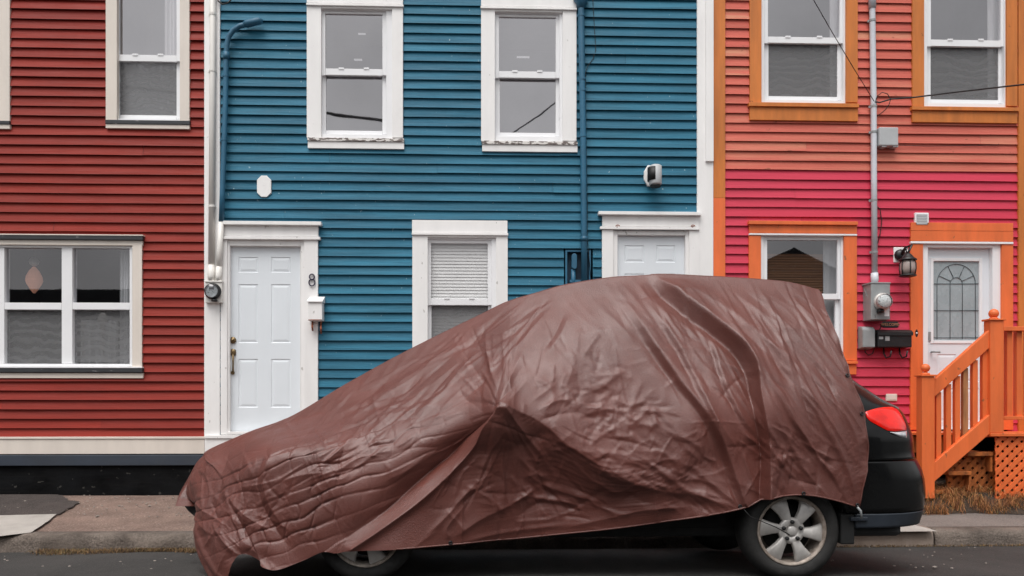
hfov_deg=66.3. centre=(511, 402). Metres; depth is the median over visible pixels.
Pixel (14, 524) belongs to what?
concrete slab
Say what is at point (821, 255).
window
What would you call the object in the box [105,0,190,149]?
window
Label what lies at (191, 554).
grit
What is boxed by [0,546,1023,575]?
road
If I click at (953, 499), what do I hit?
dry grass
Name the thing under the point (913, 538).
kerb
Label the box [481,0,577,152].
window
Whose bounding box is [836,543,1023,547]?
leaf litter
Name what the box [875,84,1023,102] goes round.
service cable
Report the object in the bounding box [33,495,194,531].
pavement
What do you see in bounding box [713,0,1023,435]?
row house
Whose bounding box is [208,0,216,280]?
conduit
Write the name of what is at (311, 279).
house number
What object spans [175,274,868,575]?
car cover
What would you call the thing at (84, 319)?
window
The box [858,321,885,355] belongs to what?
junction box
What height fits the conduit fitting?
0.406 m
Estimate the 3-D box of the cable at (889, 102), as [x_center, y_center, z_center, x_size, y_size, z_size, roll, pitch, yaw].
[4.116,-3.316,8.701,0.165,0.248,0.066,0,0,23]
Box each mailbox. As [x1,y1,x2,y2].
[307,297,324,333]
[874,330,912,358]
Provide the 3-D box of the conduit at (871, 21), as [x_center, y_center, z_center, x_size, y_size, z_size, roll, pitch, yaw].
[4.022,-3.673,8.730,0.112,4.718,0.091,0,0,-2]
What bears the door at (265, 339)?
in the row house at (417, 162)
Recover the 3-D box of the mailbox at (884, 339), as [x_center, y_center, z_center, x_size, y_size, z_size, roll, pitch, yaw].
[4.219,-0.652,8.709,0.395,0.327,0.163,0,0,-2]
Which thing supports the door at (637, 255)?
in the row house at (417, 162)
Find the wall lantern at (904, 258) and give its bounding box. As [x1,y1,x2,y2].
[893,244,916,277]
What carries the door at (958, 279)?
in the row house at (792, 166)
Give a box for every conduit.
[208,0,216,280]
[215,17,262,280]
[867,0,878,281]
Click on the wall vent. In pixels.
(921, 218)
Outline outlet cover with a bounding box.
[885,394,896,400]
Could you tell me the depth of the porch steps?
7.96 m
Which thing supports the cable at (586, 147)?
attached to the row house at (417, 162)
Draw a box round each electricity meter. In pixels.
[204,281,223,302]
[862,282,892,320]
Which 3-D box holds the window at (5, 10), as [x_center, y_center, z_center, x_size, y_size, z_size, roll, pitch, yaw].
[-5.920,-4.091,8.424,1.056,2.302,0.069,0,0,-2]
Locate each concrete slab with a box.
[0,514,55,535]
[900,525,934,531]
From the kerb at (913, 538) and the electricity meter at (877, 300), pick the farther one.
the electricity meter at (877, 300)
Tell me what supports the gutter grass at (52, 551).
on the road
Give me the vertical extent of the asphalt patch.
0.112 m
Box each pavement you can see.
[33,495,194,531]
[916,513,1023,526]
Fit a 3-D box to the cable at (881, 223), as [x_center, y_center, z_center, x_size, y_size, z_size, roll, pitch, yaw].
[4.093,-1.988,8.753,0.089,0.445,0.014,0,0,-11]
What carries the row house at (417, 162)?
on the ground
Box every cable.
[585,8,595,278]
[813,0,873,100]
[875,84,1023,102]
[875,92,890,115]
[877,206,881,241]
[903,144,997,145]
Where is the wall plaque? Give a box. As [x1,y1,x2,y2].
[257,176,271,196]
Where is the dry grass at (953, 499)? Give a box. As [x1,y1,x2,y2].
[924,475,1023,514]
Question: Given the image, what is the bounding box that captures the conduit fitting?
[569,253,580,282]
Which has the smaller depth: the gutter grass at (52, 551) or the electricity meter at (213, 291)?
the gutter grass at (52, 551)
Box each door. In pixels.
[230,247,299,431]
[618,236,683,275]
[928,248,988,428]
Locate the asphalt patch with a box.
[0,494,79,514]
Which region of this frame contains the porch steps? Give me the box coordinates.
[911,309,1023,498]
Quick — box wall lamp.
[643,164,661,187]
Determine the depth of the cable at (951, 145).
8.80 m
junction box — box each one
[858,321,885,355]
[877,127,897,148]
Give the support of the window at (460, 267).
in the row house at (417, 162)
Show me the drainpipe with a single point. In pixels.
(580, 4)
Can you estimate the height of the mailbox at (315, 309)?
0.410 m
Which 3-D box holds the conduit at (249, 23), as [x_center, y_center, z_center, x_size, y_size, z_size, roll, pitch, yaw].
[-2.949,-2.737,8.468,0.510,2.845,0.082,0,0,0]
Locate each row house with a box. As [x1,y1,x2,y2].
[0,0,204,495]
[204,0,713,451]
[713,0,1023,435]
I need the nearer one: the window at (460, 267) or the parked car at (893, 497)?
the parked car at (893, 497)
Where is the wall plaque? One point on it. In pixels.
(264, 184)
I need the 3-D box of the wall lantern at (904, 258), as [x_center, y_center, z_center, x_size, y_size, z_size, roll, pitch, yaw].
[4.344,-1.562,8.654,0.191,0.362,0.282,0,0,-2]
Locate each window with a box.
[0,0,11,129]
[0,228,144,377]
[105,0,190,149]
[306,0,403,149]
[412,220,507,347]
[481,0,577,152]
[747,0,858,149]
[747,217,857,374]
[910,0,1018,140]
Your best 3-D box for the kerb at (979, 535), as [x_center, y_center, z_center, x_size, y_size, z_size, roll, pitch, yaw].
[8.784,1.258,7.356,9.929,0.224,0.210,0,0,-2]
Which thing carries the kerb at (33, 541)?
on the road
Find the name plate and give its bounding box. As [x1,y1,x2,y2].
[881,322,899,327]
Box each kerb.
[0,531,767,552]
[804,526,932,546]
[928,526,1023,545]
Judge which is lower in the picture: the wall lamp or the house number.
the house number
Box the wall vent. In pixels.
[914,213,928,224]
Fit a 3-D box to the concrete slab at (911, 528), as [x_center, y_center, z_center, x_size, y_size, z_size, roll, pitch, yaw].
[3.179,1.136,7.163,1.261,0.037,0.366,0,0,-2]
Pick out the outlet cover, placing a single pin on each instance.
(890, 397)
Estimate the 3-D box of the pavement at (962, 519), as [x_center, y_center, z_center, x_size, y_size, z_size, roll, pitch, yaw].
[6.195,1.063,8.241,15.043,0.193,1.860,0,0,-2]
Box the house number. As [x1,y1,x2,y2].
[308,274,314,285]
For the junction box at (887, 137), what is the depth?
8.69 m
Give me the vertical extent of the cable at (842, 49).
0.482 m
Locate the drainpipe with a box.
[574,0,587,280]
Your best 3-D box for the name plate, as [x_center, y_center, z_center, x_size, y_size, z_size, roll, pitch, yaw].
[4.233,-0.874,8.780,0.215,0.066,0.022,0,0,-2]
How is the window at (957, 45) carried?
in the row house at (792, 166)
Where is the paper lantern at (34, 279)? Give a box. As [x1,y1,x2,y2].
[25,249,42,292]
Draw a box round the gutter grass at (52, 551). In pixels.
[24,547,196,555]
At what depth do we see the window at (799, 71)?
8.81 m
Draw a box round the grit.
[3,495,986,568]
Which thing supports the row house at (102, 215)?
on the ground
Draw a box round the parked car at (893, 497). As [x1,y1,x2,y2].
[321,379,925,575]

